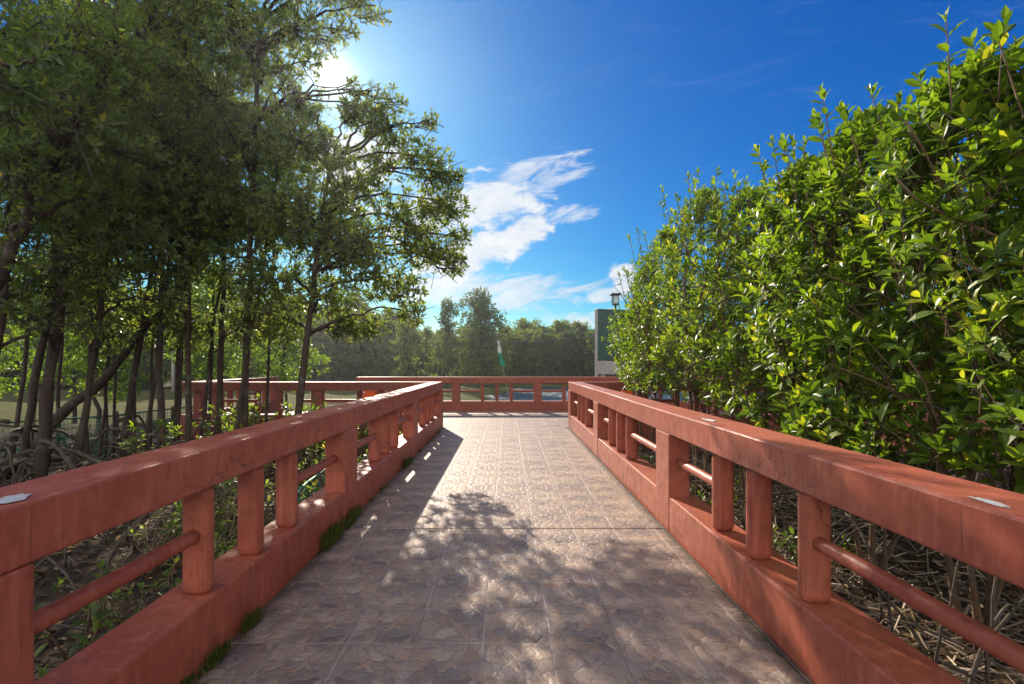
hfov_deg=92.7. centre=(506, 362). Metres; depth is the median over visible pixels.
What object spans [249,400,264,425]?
mangrove seedling
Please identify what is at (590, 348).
tree
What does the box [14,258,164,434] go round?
bank tree
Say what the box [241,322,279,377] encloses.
tree
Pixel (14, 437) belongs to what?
mangrove tree
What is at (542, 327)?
tree
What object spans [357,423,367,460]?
mangrove seedling
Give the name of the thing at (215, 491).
mangrove seedling
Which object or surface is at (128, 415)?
mangrove tree
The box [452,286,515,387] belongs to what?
tree
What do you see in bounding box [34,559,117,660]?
mangrove seedling
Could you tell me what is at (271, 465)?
mangrove seedling
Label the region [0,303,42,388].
tree
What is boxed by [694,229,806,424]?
mangrove bush
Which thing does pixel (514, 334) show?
power cable
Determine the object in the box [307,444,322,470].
mangrove seedling
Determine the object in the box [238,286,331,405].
bank tree
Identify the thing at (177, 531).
mangrove seedling
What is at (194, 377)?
bank tree
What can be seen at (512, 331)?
tree
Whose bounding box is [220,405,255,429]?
mangrove seedling
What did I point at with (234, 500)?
mangrove seedling
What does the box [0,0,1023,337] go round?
sky
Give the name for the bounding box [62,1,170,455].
mangrove tree
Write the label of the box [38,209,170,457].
mangrove tree
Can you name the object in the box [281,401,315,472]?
mangrove seedling
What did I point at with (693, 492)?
mangrove seedling
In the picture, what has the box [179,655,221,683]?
weed sprout
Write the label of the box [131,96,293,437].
mangrove tree
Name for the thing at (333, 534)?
weed tuft
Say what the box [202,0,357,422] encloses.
mangrove tree
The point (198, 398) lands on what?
platform railing
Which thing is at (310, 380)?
tree
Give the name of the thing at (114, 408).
mangrove tree
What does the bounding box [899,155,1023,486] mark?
mangrove bush
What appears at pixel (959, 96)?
mangrove bush
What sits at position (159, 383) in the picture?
mangrove tree
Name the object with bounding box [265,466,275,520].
mangrove seedling
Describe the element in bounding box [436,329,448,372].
tree
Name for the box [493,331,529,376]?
tree
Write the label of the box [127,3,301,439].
mangrove tree
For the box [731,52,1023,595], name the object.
mangrove bush
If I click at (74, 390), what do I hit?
bank tree
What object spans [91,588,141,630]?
mangrove seedling
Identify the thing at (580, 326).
tree
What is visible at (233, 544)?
mangrove seedling
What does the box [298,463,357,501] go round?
net fence
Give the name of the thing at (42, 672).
mangrove seedling
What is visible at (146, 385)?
tree
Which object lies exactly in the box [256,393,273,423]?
mangrove seedling
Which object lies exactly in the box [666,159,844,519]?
mangrove bush
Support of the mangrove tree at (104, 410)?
on the ground
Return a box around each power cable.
[277,336,589,345]
[327,329,589,336]
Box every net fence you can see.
[0,405,207,466]
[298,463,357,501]
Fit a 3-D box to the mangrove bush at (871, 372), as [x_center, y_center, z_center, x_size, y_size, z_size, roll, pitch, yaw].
[7.564,-0.508,10.258,2.868,5.581,2.823,0,0,-24]
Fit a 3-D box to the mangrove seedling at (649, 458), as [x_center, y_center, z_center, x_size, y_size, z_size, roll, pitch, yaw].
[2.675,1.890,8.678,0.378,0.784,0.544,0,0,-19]
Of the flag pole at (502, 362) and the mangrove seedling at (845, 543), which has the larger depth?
the flag pole at (502, 362)
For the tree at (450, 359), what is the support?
on the ground
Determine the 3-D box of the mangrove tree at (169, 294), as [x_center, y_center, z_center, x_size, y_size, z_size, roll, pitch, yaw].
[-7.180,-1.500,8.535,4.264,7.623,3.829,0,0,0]
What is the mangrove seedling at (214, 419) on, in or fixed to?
on the ground
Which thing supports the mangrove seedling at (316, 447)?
on the ground
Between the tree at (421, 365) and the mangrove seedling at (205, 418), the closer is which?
the mangrove seedling at (205, 418)
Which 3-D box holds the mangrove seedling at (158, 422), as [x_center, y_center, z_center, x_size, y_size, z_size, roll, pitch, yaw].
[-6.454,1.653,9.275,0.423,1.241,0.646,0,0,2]
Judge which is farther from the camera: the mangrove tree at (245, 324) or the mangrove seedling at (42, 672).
the mangrove tree at (245, 324)
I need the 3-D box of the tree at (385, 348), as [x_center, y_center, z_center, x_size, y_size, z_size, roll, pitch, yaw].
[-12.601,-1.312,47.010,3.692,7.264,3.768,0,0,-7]
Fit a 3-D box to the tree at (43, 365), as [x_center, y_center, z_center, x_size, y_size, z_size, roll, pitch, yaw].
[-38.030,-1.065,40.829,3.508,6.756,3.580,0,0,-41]
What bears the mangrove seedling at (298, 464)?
on the ground
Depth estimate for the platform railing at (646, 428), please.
11.91 m
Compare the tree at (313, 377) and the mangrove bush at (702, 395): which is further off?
the tree at (313, 377)
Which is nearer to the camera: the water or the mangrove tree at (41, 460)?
the mangrove tree at (41, 460)
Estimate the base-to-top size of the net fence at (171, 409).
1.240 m
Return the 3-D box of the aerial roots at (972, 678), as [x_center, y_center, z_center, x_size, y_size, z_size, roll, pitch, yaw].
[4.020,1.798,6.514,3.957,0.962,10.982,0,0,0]
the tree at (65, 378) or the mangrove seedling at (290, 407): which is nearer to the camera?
the mangrove seedling at (290, 407)
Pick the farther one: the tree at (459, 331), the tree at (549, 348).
the tree at (459, 331)
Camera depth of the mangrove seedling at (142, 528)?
5.61 m
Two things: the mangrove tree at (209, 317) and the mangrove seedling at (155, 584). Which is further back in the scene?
the mangrove tree at (209, 317)
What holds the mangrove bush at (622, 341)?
on the ground
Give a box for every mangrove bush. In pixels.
[601,258,684,455]
[608,296,661,396]
[613,208,715,406]
[644,166,769,496]
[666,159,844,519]
[667,274,746,413]
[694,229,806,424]
[705,125,938,496]
[721,193,894,440]
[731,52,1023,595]
[787,5,1023,661]
[809,217,916,430]
[828,158,1009,440]
[896,19,1023,493]
[898,83,1023,490]
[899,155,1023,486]
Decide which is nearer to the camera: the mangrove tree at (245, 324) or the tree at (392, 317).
the mangrove tree at (245, 324)
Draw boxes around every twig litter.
[34,446,365,676]
[638,447,1023,683]
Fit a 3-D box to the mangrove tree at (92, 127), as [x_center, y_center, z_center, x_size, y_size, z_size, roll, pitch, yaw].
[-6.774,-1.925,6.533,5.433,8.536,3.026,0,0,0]
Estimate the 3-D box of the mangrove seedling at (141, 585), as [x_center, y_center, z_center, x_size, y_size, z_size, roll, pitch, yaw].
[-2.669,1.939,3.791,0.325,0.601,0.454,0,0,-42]
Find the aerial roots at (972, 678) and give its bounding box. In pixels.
[638,430,1023,683]
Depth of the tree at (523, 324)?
59.09 m
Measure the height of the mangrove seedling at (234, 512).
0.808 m
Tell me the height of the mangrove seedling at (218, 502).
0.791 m
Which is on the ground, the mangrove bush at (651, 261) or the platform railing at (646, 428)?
the mangrove bush at (651, 261)
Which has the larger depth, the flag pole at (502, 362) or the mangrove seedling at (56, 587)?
the flag pole at (502, 362)
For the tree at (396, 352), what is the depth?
50.61 m
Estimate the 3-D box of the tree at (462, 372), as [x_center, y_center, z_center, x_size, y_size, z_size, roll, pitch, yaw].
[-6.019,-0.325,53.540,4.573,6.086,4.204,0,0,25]
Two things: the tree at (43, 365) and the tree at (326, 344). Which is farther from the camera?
the tree at (326, 344)
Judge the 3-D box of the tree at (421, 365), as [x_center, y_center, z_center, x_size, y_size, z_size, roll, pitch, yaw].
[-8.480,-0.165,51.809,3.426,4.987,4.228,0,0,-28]
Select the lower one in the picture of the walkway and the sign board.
the walkway
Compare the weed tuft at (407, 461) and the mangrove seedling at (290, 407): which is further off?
the mangrove seedling at (290, 407)
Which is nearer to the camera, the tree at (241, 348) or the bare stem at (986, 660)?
the bare stem at (986, 660)
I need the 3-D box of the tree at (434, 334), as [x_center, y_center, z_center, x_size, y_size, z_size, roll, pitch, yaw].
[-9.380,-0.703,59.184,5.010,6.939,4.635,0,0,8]
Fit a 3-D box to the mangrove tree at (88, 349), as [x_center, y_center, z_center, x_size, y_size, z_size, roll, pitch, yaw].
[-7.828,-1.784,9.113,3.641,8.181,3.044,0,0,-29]
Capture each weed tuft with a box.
[199,635,232,670]
[235,607,266,634]
[318,518,348,550]
[341,502,363,528]
[402,455,414,467]
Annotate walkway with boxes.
[190,427,807,683]
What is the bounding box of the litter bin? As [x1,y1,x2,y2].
[362,391,377,397]
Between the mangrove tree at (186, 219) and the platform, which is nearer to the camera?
the mangrove tree at (186, 219)
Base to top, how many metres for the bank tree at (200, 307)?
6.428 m
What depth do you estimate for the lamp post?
19.80 m
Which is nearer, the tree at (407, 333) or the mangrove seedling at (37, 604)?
the mangrove seedling at (37, 604)
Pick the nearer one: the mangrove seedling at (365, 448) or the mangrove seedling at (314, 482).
the mangrove seedling at (314, 482)
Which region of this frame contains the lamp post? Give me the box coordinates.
[610,293,620,376]
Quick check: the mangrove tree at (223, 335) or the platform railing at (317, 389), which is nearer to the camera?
the mangrove tree at (223, 335)
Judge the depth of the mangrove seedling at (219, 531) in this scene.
5.22 m
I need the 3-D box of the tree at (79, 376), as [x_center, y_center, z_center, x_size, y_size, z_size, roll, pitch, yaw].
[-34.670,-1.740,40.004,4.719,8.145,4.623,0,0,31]
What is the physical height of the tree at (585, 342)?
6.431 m
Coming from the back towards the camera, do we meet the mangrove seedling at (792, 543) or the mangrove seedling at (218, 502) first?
the mangrove seedling at (218, 502)
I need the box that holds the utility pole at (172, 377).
[171,341,174,390]
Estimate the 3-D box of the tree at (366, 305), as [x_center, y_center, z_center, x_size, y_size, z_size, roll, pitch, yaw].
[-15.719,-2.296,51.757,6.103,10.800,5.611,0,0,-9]
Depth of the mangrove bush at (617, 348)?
11.27 m
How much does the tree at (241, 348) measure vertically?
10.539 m
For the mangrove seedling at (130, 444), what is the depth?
9.14 m
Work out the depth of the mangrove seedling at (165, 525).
5.35 m
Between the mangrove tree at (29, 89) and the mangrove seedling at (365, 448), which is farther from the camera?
the mangrove seedling at (365, 448)
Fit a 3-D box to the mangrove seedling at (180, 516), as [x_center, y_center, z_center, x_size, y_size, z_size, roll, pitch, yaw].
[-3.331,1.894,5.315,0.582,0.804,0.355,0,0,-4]
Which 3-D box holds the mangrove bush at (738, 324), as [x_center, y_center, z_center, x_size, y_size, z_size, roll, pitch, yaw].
[5.305,-0.558,8.915,2.875,5.684,2.921,0,0,12]
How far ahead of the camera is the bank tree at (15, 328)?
16.16 m
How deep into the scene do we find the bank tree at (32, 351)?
19.35 m
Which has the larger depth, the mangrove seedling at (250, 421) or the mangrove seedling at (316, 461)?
the mangrove seedling at (250, 421)
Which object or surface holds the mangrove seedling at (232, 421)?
on the ground
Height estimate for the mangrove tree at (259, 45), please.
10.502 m
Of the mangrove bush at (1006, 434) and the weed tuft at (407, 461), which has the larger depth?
the weed tuft at (407, 461)
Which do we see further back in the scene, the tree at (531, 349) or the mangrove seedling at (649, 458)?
the tree at (531, 349)
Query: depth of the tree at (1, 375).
39.97 m
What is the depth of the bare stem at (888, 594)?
2.65 m
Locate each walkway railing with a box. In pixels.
[0,382,442,683]
[568,382,1023,683]
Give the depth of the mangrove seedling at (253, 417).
10.90 m
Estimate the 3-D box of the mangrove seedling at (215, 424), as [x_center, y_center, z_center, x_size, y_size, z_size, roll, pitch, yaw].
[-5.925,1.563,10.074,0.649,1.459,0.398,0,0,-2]
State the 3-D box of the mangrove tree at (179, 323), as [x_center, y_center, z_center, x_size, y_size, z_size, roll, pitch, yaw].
[-6.589,-2.739,10.308,2.256,10.123,3.889,0,0,-44]
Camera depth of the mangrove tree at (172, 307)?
9.52 m
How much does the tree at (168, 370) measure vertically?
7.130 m
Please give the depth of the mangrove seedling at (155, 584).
4.17 m
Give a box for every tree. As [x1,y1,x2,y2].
[0,0,125,472]
[0,0,181,485]
[0,0,189,482]
[0,0,213,481]
[0,0,229,291]
[0,8,246,471]
[0,30,96,138]
[0,51,99,453]
[0,53,198,461]
[0,171,260,483]
[0,246,56,402]
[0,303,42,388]
[0,317,23,386]
[0,325,20,398]
[9,129,98,462]
[9,240,129,422]
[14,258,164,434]
[24,59,149,466]
[27,338,63,388]
[38,0,270,453]
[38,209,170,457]
[49,5,244,460]
[53,23,154,457]
[54,311,78,386]
[57,318,103,383]
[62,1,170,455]
[63,349,138,389]
[73,0,269,445]
[74,154,200,450]
[102,1,261,452]
[105,66,175,456]
[117,330,165,389]
[120,64,236,439]
[122,0,409,484]
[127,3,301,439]
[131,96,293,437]
[139,41,258,441]
[144,332,204,385]
[147,72,297,434]
[148,303,241,380]
[149,263,262,394]
[163,273,241,380]
[188,153,376,429]
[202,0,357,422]
[206,290,261,378]
[213,90,476,489]
[226,299,264,377]
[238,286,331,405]
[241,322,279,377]
[250,313,305,381]
[288,308,333,381]
[306,304,357,381]
[308,313,338,381]
[328,306,388,381]
[344,291,379,345]
[358,313,395,376]
[377,307,420,376]
[380,314,424,376]
[389,317,427,376]
[413,340,441,376]
[415,324,438,376]
[424,329,438,340]
[428,296,464,388]
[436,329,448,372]
[439,336,469,376]
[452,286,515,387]
[455,323,470,335]
[456,327,483,376]
[485,334,512,376]
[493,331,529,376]
[496,325,517,336]
[507,328,551,383]
[511,317,546,351]
[531,331,567,383]
[534,323,551,351]
[547,319,574,365]
[556,328,589,376]
[563,320,592,372]
[577,328,593,376]
[583,329,618,376]
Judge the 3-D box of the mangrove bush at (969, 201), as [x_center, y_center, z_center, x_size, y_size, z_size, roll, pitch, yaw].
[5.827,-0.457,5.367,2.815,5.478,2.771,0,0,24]
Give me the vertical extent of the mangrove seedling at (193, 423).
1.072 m
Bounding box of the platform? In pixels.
[264,411,769,426]
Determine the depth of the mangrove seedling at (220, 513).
5.66 m
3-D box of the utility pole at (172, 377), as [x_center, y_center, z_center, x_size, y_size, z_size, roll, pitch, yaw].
[-26.000,-0.700,38.000,0.247,6.200,1.000,0,0,0]
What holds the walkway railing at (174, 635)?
attached to the walkway
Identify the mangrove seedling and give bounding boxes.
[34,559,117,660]
[34,574,43,635]
[34,576,66,641]
[35,663,47,678]
[65,617,117,644]
[70,587,133,635]
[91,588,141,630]
[116,433,146,456]
[124,421,144,452]
[127,518,182,570]
[136,577,182,606]
[137,508,176,551]
[149,555,179,597]
[155,419,183,447]
[159,520,214,563]
[162,429,177,446]
[172,507,229,540]
[175,503,225,526]
[179,479,234,526]
[180,550,223,570]
[192,420,210,439]
[199,404,215,433]
[207,404,235,433]
[207,405,224,432]
[213,485,236,518]
[214,478,233,521]
[214,488,236,549]
[214,502,236,547]
[214,507,236,540]
[214,533,227,556]
[214,541,229,555]
[216,507,236,558]
[217,522,222,542]
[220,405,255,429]
[220,412,235,431]
[222,502,236,528]
[224,406,259,431]
[228,540,236,548]
[232,476,270,494]
[236,396,251,423]
[236,494,275,525]
[248,404,256,425]
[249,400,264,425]
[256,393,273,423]
[264,412,278,480]
[264,461,272,478]
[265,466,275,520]
[272,458,306,474]
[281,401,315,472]
[289,403,307,471]
[298,453,324,491]
[298,478,318,503]
[300,406,319,467]
[302,401,326,411]
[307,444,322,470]
[308,441,324,463]
[312,444,324,478]
[317,440,324,470]
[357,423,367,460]
[360,445,367,459]
[645,455,655,463]
[690,486,711,506]
[697,490,737,505]
[772,523,783,556]
[776,525,796,565]
[835,531,863,554]
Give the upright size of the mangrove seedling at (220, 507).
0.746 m
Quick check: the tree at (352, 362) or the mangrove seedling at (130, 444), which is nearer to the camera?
the mangrove seedling at (130, 444)
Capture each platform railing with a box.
[180,381,427,453]
[191,377,278,413]
[356,377,786,410]
[583,381,997,456]
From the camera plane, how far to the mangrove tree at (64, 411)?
9.75 m
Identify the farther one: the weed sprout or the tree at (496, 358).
the tree at (496, 358)
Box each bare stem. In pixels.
[883,528,893,632]
[934,472,979,663]
[984,576,997,683]
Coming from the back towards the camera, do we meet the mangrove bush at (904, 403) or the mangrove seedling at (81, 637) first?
the mangrove bush at (904, 403)
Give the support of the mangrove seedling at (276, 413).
on the ground
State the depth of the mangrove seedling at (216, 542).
4.45 m
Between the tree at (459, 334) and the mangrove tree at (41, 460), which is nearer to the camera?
the mangrove tree at (41, 460)
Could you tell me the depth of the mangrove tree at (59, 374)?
10.92 m
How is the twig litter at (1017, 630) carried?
on the ground
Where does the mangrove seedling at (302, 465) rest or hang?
on the ground
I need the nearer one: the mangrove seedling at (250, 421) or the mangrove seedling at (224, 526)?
the mangrove seedling at (224, 526)
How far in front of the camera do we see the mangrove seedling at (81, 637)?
2.72 m
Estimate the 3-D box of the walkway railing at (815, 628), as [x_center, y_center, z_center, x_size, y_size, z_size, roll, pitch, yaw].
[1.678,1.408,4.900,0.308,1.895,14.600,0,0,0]
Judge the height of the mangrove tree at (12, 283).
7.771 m
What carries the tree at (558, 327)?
on the ground
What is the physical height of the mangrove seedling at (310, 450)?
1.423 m
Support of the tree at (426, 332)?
on the ground
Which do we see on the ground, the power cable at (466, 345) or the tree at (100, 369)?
the tree at (100, 369)
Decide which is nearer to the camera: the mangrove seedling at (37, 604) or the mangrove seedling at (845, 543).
the mangrove seedling at (37, 604)
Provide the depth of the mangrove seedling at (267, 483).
7.01 m
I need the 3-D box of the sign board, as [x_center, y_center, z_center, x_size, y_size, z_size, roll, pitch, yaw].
[4.819,0.700,19.338,2.840,5.600,0.215,0,0,-12]
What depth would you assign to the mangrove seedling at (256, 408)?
9.44 m
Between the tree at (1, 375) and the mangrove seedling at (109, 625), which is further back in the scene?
the tree at (1, 375)
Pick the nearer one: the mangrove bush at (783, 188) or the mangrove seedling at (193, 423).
the mangrove bush at (783, 188)
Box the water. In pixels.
[484,387,891,399]
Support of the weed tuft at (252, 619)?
on the walkway
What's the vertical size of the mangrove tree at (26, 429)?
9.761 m
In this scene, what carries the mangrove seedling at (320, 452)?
on the ground
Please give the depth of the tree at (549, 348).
51.82 m
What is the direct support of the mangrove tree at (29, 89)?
on the ground
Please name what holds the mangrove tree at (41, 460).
on the ground
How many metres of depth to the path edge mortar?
3.22 m
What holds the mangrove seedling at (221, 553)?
on the ground
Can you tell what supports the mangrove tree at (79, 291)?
on the ground
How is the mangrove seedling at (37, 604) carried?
on the ground
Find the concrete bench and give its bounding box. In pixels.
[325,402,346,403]
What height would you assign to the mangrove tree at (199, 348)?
9.018 m
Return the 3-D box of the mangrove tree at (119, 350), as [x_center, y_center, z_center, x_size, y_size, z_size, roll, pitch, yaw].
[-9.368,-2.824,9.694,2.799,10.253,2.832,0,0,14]
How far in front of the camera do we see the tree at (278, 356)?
45.59 m
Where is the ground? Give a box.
[0,380,1023,683]
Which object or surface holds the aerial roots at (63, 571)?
on the ground
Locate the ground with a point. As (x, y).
(8, 402)
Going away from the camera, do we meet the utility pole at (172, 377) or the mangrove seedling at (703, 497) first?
the mangrove seedling at (703, 497)
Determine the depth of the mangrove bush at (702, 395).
12.36 m
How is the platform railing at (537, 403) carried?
attached to the platform
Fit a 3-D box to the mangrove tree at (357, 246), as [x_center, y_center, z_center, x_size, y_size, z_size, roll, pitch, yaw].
[-2.977,-1.503,9.342,4.768,7.625,2.695,0,0,0]
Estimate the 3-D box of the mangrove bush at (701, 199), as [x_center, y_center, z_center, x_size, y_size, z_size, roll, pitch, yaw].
[3.236,-0.491,8.121,2.061,5.529,2.070,0,0,44]
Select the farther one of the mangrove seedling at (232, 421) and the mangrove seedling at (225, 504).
the mangrove seedling at (232, 421)
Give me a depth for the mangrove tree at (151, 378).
10.90 m
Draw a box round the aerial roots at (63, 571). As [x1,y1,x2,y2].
[0,427,324,632]
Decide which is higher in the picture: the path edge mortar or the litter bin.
the litter bin
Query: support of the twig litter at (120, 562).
on the ground
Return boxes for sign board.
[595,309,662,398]
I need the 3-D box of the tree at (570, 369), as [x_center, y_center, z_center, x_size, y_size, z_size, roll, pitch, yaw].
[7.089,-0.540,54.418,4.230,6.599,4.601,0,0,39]
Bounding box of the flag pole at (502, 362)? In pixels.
[497,339,508,398]
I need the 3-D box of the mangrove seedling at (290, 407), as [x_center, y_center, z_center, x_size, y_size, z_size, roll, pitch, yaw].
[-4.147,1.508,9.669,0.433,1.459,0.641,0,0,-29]
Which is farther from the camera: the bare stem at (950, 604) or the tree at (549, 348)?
the tree at (549, 348)
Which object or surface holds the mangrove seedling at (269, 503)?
on the ground
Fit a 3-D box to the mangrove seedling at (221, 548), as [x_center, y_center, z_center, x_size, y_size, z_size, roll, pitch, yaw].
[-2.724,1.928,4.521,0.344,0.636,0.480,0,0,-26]
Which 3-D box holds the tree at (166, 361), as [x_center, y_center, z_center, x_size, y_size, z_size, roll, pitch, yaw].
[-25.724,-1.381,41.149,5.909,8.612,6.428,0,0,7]
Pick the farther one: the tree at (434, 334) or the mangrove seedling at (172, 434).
the tree at (434, 334)
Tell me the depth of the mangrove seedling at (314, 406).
10.96 m
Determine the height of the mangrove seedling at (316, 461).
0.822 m
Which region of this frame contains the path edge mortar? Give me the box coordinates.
[568,427,813,683]
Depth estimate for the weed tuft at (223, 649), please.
2.61 m
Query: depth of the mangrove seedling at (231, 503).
6.27 m
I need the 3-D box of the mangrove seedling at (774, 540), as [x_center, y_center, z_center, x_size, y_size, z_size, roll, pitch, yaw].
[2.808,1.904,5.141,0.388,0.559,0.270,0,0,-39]
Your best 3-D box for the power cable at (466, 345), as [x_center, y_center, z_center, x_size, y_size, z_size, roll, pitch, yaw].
[-7.250,-2.024,37.860,37.505,1.478,0.030,0,0,0]
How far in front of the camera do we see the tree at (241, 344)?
45.81 m
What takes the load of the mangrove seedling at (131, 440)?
on the ground

